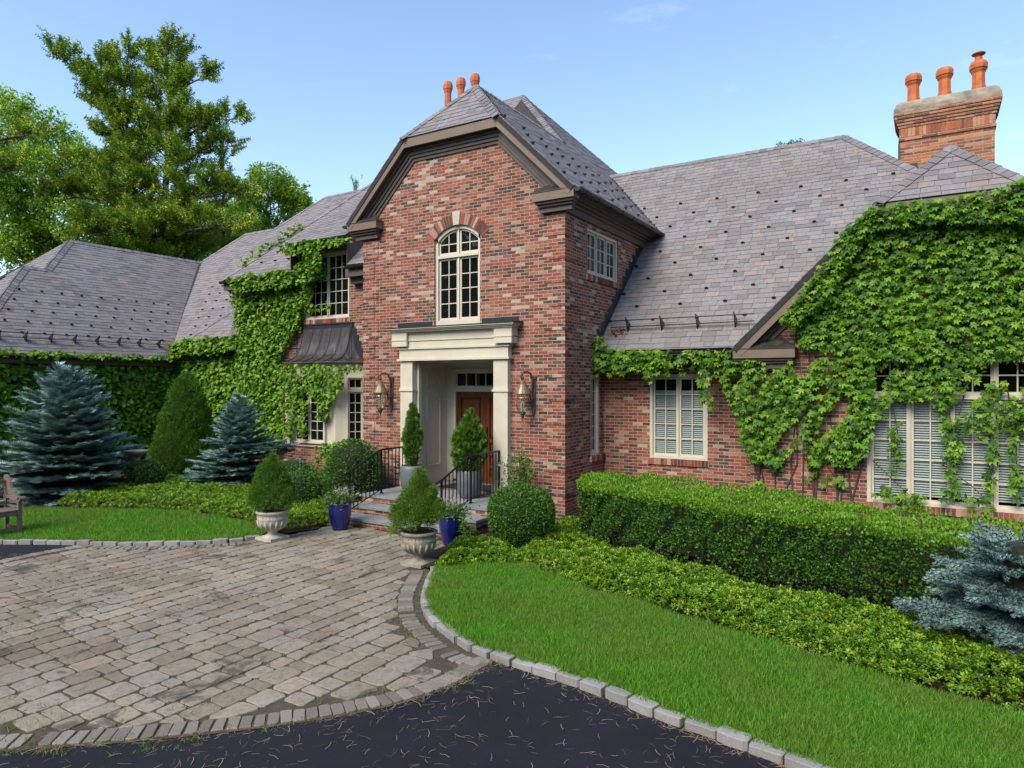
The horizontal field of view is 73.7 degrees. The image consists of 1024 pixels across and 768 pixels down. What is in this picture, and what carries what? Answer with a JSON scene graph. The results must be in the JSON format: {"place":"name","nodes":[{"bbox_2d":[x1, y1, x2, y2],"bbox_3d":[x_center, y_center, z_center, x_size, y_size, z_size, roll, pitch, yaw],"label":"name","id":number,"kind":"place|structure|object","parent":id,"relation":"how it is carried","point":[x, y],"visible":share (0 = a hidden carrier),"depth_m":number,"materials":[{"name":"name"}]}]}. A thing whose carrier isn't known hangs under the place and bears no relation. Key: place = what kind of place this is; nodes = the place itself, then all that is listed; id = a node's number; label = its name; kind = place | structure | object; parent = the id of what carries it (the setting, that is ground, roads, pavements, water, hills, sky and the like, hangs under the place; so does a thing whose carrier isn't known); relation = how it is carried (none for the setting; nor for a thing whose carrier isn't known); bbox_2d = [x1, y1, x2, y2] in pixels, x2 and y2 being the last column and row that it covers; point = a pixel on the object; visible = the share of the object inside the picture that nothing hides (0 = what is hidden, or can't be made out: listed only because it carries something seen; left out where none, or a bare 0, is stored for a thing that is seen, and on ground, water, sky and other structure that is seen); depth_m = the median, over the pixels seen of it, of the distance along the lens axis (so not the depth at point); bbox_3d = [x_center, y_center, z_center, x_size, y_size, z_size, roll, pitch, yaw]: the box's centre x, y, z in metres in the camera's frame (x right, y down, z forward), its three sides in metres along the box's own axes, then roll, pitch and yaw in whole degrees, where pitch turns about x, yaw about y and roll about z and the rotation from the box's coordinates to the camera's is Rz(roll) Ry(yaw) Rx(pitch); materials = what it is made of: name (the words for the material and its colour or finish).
{"place":"outdoors","nodes":[
{"label":"outdoors","id":0,"kind":"place"},
{"bbox_2d":[0,505,266,543],"bbox_3d":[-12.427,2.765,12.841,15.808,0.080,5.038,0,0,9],"label":"lawn","id":1,"kind":"structure","parent":0,"point":[142,533],"depth_m":12.53,"materials":[{"name":"green plant"}]},
{"bbox_2d":[0,474,25,532],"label":"garden bench","id":2,"kind":"object","parent":1,"relation":"on","point":[6,510],"visible":0.98,"depth_m":12.53,"materials":[{"name":"brown wood"}]},
{"bbox_2d":[0,468,330,533],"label":"soil bed","id":3,"kind":"object","parent":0,"point":[317,525],"visible":0.08,"depth_m":15.15,"materials":[{"name":"brown soil"}]},
{"bbox_2d":[0,361,149,505],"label":"blue spruce","id":4,"kind":"object","parent":3,"relation":"on","point":[59,454],"visible":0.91,"depth_m":16.41,"materials":[{"name":"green plant"}]},
{"bbox_2d":[123,449,148,461],"bbox_3d":[-10.024,2.255,18.200,0.620,0.970,0.615,0,0,32],"label":"birdbath","id":5,"kind":"object","parent":3,"relation":"on","point":[135,454],"visible":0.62,"depth_m":18.08,"materials":[{"name":"stone"}]},
{"bbox_2d":[121,459,167,484],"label":"shrub","id":6,"kind":"object","parent":3,"relation":"on","point":[144,471],"visible":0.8,"depth_m":17.33,"materials":[{"name":"green plant"}]},
{"bbox_2d":[145,371,222,474],"bbox_3d":[-9.807,1.254,20.540,2.281,3.320,2.330,0,0,32],"label":"cone conifer","id":7,"kind":"object","parent":3,"relation":"on","point":[185,416],"visible":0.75,"depth_m":20.06,"materials":[{"name":"green plant"}]},
{"bbox_2d":[53,470,329,532],"bbox_3d":[-6.801,2.561,16.040,8.472,0.365,5.027,0,0,32],"label":"ground cover","id":8,"kind":"object","parent":3,"relation":"on","point":[224,497],"visible":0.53,"depth_m":15.22,"materials":[{"name":"green plant"}]},
{"bbox_2d":[179,392,298,492],"bbox_3d":[-7.251,1.527,18.149,2.985,2.695,2.734,0,0,-27],"label":"blue spruce","id":9,"kind":"object","parent":3,"relation":"on","point":[240,453],"visible":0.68,"depth_m":17.73,"materials":[{"name":"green plant"}]},
{"bbox_2d":[269,459,318,484],"bbox_3d":[-5.340,2.303,16.743,1.128,0.942,1.190,0,0,0],"label":"shrub","id":10,"kind":"object","parent":3,"relation":"on","point":[294,465],"visible":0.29,"depth_m":16.59,"materials":[{"name":"green plant"}]},
{"bbox_2d":[288,468,322,507],"bbox_3d":[-4.628,2.308,14.965,0.880,0.942,0.873,0,0,1],"label":"boxwood ball","id":11,"kind":"object","parent":3,"relation":"on","point":[306,482],"visible":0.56,"depth_m":14.75,"materials":[{"name":"green plant"}]},
{"bbox_2d":[316,464,330,496],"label":"shrub","id":12,"kind":"object","parent":3,"relation":"on","point":[321,478],"visible":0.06,"depth_m":16.16,"materials":[{"name":"green plant"}]},
{"bbox_2d":[322,438,383,502],"bbox_3d":[-3.542,1.984,15.346,1.354,1.586,1.316,0,0,1],"label":"shrub","id":13,"kind":"object","parent":3,"relation":"on","point":[350,455],"visible":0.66,"depth_m":15.02,"materials":[{"name":"green plant"}]},
{"bbox_2d":[0,523,493,750],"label":"paving","id":14,"kind":"structure","parent":0,"point":[233,696],"depth_m":7.68,"materials":[{"name":"grey stone"}]},
{"bbox_2d":[0,528,488,746],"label":"pine needles","id":15,"kind":"object","parent":14,"relation":"on","point":[230,618],"visible":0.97,"depth_m":7.68,"materials":[{"name":"brown plant"}]},
{"bbox_2d":[0,540,490,748],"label":"paving border","id":16,"kind":"object","parent":14,"relation":"on","point":[468,665],"visible":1,"depth_m":5.86,"materials":[{"name":"grey stone"}]},
{"bbox_2d":[255,507,289,542],"bbox_3d":[-4.265,2.502,12.156,0.580,0.515,0.580,0,0,32],"label":"stone urn","id":17,"kind":"object","parent":14,"relation":"on","point":[271,522],"visible":0.95,"depth_m":12.00,"materials":[{"name":"stone"}]},
{"bbox_2d":[245,452,297,512],"bbox_3d":[-4.275,1.749,12.173,0.861,1.122,0.879,0,0,-5],"label":"dwarf spruce","id":18,"kind":"object","parent":17,"relation":"on","point":[280,494],"visible":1,"depth_m":12.01,"materials":[{"name":"green plant"}]},
{"bbox_2d":[328,501,352,530],"bbox_3d":[-3.274,2.507,12.994,0.470,0.505,0.470,0,0,32],"label":"blue pot","id":19,"kind":"object","parent":14,"relation":"on","point":[339,519],"visible":0.89,"depth_m":12.83,"materials":[{"name":"blue ceramic"}]},
{"bbox_2d":[309,484,364,510],"bbox_3d":[-3.221,2.167,13.008,0.934,0.572,0.895,0,0,-44],"label":"flowering plant","id":20,"kind":"object","parent":19,"relation":"in","point":[342,497],"visible":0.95,"depth_m":12.92,"materials":[{"name":"green plant"}]},
{"bbox_2d":[0,533,684,756],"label":"weeds","id":21,"kind":"object","parent":14,"relation":"on","point":[15,728],"visible":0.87,"depth_m":5.93,"materials":[{"name":"green plant"}]},
{"bbox_2d":[400,527,437,568],"bbox_3d":[-1.426,2.502,10.468,0.580,0.515,0.580,0,0,32],"label":"stone urn","id":22,"kind":"object","parent":14,"relation":"on","point":[418,545],"visible":0.96,"depth_m":10.30,"materials":[{"name":"stone"}]},
{"bbox_2d":[384,466,446,537],"bbox_3d":[-1.479,1.810,10.451,0.964,1.128,0.934,0,0,-4],"label":"dwarf spruce","id":23,"kind":"object","parent":22,"relation":"in","point":[429,507],"visible":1,"depth_m":10.27,"materials":[{"name":"green plant"}]},
{"bbox_2d":[439,513,464,544],"bbox_3d":[-1.044,2.507,11.776,0.470,0.505,0.470,0,0,32],"label":"blue pot","id":24,"kind":"object","parent":14,"relation":"on","point":[450,530],"visible":0.7,"depth_m":11.60,"materials":[{"name":"blue ceramic"}]},
{"bbox_2d":[440,494,480,521],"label":"flowering plant","id":25,"kind":"object","parent":24,"relation":"in","point":[452,509],"visible":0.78,"depth_m":11.69,"materials":[{"name":"green plant"}]},
{"bbox_2d":[259,522,429,569],"bbox_3d":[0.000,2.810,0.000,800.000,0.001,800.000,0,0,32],"label":"ground","id":26,"kind":"structure","parent":0,"point":[324,525],"depth_m":13.01,"materials":[{"name":"brown soil"}]},
{"bbox_2d":[0,112,59,177],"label":"white pine","id":27,"kind":"object","parent":26,"relation":"on","point":[20,131],"visible":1,"depth_m":34.42,"materials":[{"name":"green plant"}]},
{"bbox_2d":[0,83,115,273],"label":"broadleaf tree","id":28,"kind":"object","parent":26,"relation":"on","point":[30,231],"visible":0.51,"depth_m":44.43,"materials":[{"name":"green plant"}]},
{"bbox_2d":[26,20,267,260],"bbox_3d":[-20.488,-10.684,39.342,13.307,21.375,8.338,0,0,-7],"label":"white pine","id":29,"kind":"object","parent":26,"relation":"on","point":[164,222],"visible":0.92,"depth_m":38.86,"materials":[{"name":"green plant"}]},
{"bbox_2d":[95,233,238,261],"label":"broadleaf tree","id":30,"kind":"object","parent":26,"relation":"on","point":[207,254],"visible":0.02,"depth_m":49.69,"materials":[{"name":"green plant"}]},
{"bbox_2d":[207,142,239,253],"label":"white pine","id":31,"kind":"object","parent":26,"relation":"on","point":[221,151],"visible":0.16,"depth_m":43.87,"materials":[{"name":"green plant"}]},
{"bbox_2d":[210,161,316,240],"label":"broadleaf tree","id":32,"kind":"object","parent":26,"relation":"on","point":[290,198],"visible":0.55,"depth_m":45.86,"materials":[{"name":"green plant"}]},
{"bbox_2d":[350,174,362,190],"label":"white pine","id":33,"kind":"object","parent":26,"relation":"on","point":[356,185],"visible":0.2,"depth_m":47.92,"materials":[{"name":"green plant"}]},
{"bbox_2d":[349,480,495,538],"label":"entrance steps","id":34,"kind":"structure","parent":26,"relation":"on","point":[372,511],"depth_m":13.53,"materials":[{"name":"stone"}]},
{"bbox_2d":[339,446,402,514],"bbox_3d":[-2.812,1.998,14.415,0.060,1.258,2.257,0,0,32],"label":"stair railing","id":35,"kind":"object","parent":34,"relation":"on","point":[358,465],"visible":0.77,"depth_m":14.37,"materials":[{"name":"black metal"}]},
{"bbox_2d":[400,464,424,488],"bbox_3d":[-2.144,2.033,14.684,0.540,0.575,0.540,0,0,32],"label":"gray planter","id":36,"kind":"object","parent":34,"relation":"on","point":[405,472],"visible":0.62,"depth_m":14.46,"materials":[{"name":"stone"}]},
{"bbox_2d":[400,402,423,465],"bbox_3d":[-2.151,1.087,14.674,0.531,1.427,0.509,0,0,32],"label":"potted conifer","id":37,"kind":"object","parent":36,"relation":"on","point":[412,438],"visible":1,"depth_m":14.59,"materials":[{"name":"green plant"}]},
{"bbox_2d":[438,483,488,491],"bbox_3d":[-0.781,2.311,15.280,1.600,0.014,0.800,0,0,32],"label":"doormat","id":38,"kind":"object","parent":34,"relation":"on","point":[447,485],"visible":0.21,"depth_m":15.35,"materials":[{"name":"black rubber"}]},
{"bbox_2d":[433,450,499,507],"bbox_3d":[-0.843,1.998,13.208,0.060,1.258,2.257,0,0,32],"label":"stair railing","id":39,"kind":"object","parent":34,"relation":"on","point":[452,472],"visible":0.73,"depth_m":13.27,"materials":[{"name":"black metal"}]},
{"bbox_2d":[457,470,482,498],"bbox_3d":[-0.871,2.033,13.928,0.540,0.575,0.540,0,0,32],"label":"gray planter","id":40,"kind":"object","parent":34,"relation":"on","point":[465,483],"visible":0.55,"depth_m":13.71,"materials":[{"name":"stone"}]},
{"bbox_2d":[449,407,489,470],"bbox_3d":[-0.896,1.201,13.937,0.847,1.472,0.810,0,0,32],"label":"potted conifer","id":41,"kind":"object","parent":40,"relation":"on","point":[468,437],"visible":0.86,"depth_m":13.74,"materials":[{"name":"green plant"}]},
{"bbox_2d":[0,51,1023,534],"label":"brick house","id":42,"kind":"structure","parent":26,"relation":"on","point":[488,255],"depth_m":15.14,"materials":[{"name":"brick"}]},
{"bbox_2d":[0,335,243,465],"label":"ivy","id":43,"kind":"object","parent":42,"relation":"attached to","point":[215,368],"visible":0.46,"depth_m":22.16,"materials":[{"name":"green plant"}]},
{"bbox_2d":[225,222,362,465],"bbox_3d":[-5.992,-1.540,20.142,6.539,7.426,2.284,0,0,40],"label":"ivy","id":44,"kind":"object","parent":42,"relation":"attached to","point":[308,265],"visible":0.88,"depth_m":20.29,"materials":[{"name":"green plant"}]},
{"bbox_2d":[282,322,363,479],"bbox_3d":[-5.561,0.520,19.376,3.290,4.520,0.706,0,0,32],"label":"bay window","id":45,"kind":"structure","parent":42,"relation":"in","point":[328,344],"depth_m":19.05,"materials":[{"name":"wood"}]},
{"bbox_2d":[303,250,349,324],"bbox_3d":[-5.327,-2.760,19.690,1.900,2.020,0.149,0,0,32],"label":"window","id":46,"kind":"structure","parent":42,"relation":"in","point":[335,290],"depth_m":19.62,"materials":[{"name":"white glass"}]},
{"bbox_2d":[373,372,393,415],"bbox_3d":[-2.994,0.240,15.746,0.330,1.019,0.453,0,0,32],"label":"wall lantern","id":47,"kind":"object","parent":42,"relation":"attached to","point":[380,387],"depth_m":15.68,"materials":[{"name":"brown metal"}]},
{"bbox_2d":[436,225,479,324],"bbox_3d":[-1.162,-2.364,14.994,1.230,2.227,0.105,0,0,32],"label":"arched window","id":48,"kind":"structure","parent":42,"relation":"in","point":[458,247],"depth_m":14.98,"materials":[{"name":"white glass"}]},
{"bbox_2d":[457,392,484,479],"bbox_3d":[-0.985,1.220,16.185,0.807,2.080,0.119,0,0,32],"label":"door","id":49,"kind":"structure","parent":42,"relation":"in","point":[465,400],"depth_m":16.17,"materials":[{"name":"brown wood"}]},
{"bbox_2d":[485,392,492,480],"bbox_3d":[-0.275,1.220,15.750,0.847,2.080,0.119,0,0,32],"label":"door","id":50,"kind":"structure","parent":42,"relation":"in","point":[488,395],"depth_m":15.93,"materials":[{"name":"brown wood"}]},
{"bbox_2d":[515,371,536,420],"bbox_3d":[0.246,0.240,13.761,0.330,1.019,0.453,0,0,32],"label":"wall lantern","id":51,"kind":"object","parent":42,"relation":"attached to","point":[522,389],"depth_m":13.72,"materials":[{"name":"brown metal"}]},
{"bbox_2d":[590,375,605,461],"bbox_3d":[1.818,0.732,14.848,0.164,1.864,0.700,0,0,32],"label":"window","id":52,"kind":"structure","parent":42,"relation":"in","point":[594,382],"depth_m":14.90,"materials":[{"name":"beige glass"}]},
{"bbox_2d":[586,228,621,289],"bbox_3d":[2.011,-2.760,15.187,0.158,1.120,1.840,0,0,32],"label":"window","id":53,"kind":"structure","parent":42,"relation":"in","point":[601,249],"depth_m":15.22,"materials":[{"name":"beige glass"}]},
{"bbox_2d":[611,326,623,336],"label":"leaf clump","id":54,"kind":"object","parent":42,"relation":"on","point":[619,332],"visible":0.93,"depth_m":14.92,"materials":[{"name":"plant"}]},
{"bbox_2d":[591,336,731,411],"bbox_3d":[2.894,-0.244,13.971,3.177,1.591,0.325,0,0,32],"label":"creeper","id":55,"kind":"object","parent":42,"relation":"attached to","point":[657,358],"visible":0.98,"depth_m":13.89,"materials":[{"name":"green plant"}]},
{"bbox_2d":[648,374,708,467],"bbox_3d":[3.581,0.702,14.446,1.430,2.005,0.504,0,0,32],"label":"window","id":56,"kind":"structure","parent":42,"relation":"in","point":[678,421],"depth_m":14.33,"materials":[{"name":"white glass"}]},
{"bbox_2d":[719,176,1023,515],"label":"creeper","id":57,"kind":"object","parent":42,"relation":"attached to","point":[982,213],"visible":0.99,"depth_m":11.67,"materials":[{"name":"green plant"}]},
{"bbox_2d":[864,352,1023,521],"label":"window","id":58,"kind":"structure","parent":42,"relation":"in","point":[923,473],"depth_m":11.66,"materials":[{"name":"white glass"}]},
{"bbox_2d":[776,138,804,145],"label":"broadleaf tree","id":59,"kind":"object","parent":26,"relation":"on","point":[791,141],"visible":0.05,"depth_m":40.35,"materials":[{"name":"green plant"}]},
{"bbox_2d":[0,544,785,767],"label":"driveway","id":60,"kind":"structure","parent":0,"point":[624,742],"depth_m":5.31,"materials":[{"name":"black asphalt"}]},
{"bbox_2d":[4,662,784,767],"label":"pine needles","id":61,"kind":"object","parent":60,"relation":"on","point":[104,743],"visible":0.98,"depth_m":5.38,"materials":[{"name":"brown plant"}]},
{"bbox_2d":[0,535,834,767],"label":"kerb","id":62,"kind":"structure","parent":60,"relation":"on","point":[724,735],"depth_m":6.19,"materials":[{"name":"stone"}]},
{"bbox_2d":[0,0,1023,275],"label":"sky","id":63,"kind":"structure","parent":0,"point":[332,87],"materials":[{"name":"blue"}]},
{"bbox_2d":[131,538,1023,767],"bbox_3d":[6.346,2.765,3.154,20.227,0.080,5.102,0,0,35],"label":"lawn","id":64,"kind":"structure","parent":0,"point":[684,719],"depth_m":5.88,"materials":[{"name":"green plant"}]},
{"bbox_2d":[424,528,1023,712],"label":"soil bed","id":65,"kind":"object","parent":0,"point":[437,553],"visible":0.04,"depth_m":8.08,"materials":[{"name":"brown soil"}]},
{"bbox_2d":[457,516,476,545],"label":"weed plant","id":66,"kind":"object","parent":65,"relation":"on","point":[464,526],"visible":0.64,"depth_m":11.38,"materials":[{"name":"green plant"}]},
{"bbox_2d":[434,534,529,565],"bbox_3d":[-0.595,2.596,10.853,1.521,0.293,1.399,0,0,-16],"label":"ground cover","id":67,"kind":"object","parent":65,"relation":"on","point":[456,548],"visible":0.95,"depth_m":10.49,"materials":[{"name":"green plant"}]},
{"bbox_2d":[495,447,539,486],"bbox_3d":[0.129,1.992,13.519,0.946,1.501,0.602,0,0,32],"label":"shrub","id":68,"kind":"object","parent":65,"relation":"on","point":[523,473],"visible":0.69,"depth_m":13.47,"materials":[{"name":"green plant"}]},
{"bbox_2d":[486,481,555,548],"bbox_3d":[0.144,2.200,11.542,1.214,1.119,1.198,0,0,32],"label":"boxwood ball","id":69,"kind":"object","parent":65,"relation":"on","point":[522,512],"visible":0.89,"depth_m":11.19,"materials":[{"name":"green plant"}]},
{"bbox_2d":[508,515,1023,710],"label":"ground cover","id":70,"kind":"object","parent":65,"relation":"on","point":[898,634],"visible":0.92,"depth_m":7.59,"materials":[{"name":"green plant"}]},
{"bbox_2d":[572,471,1023,640],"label":"hedge","id":71,"kind":"object","parent":65,"relation":"on","point":[878,555],"visible":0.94,"depth_m":8.92,"materials":[{"name":"green plant"}]},
{"bbox_2d":[892,518,1023,658],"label":"blue spruce","id":72,"kind":"object","parent":65,"relation":"on","point":[977,583],"visible":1,"depth_m":6.67,"materials":[{"name":"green plant"}]}
]}

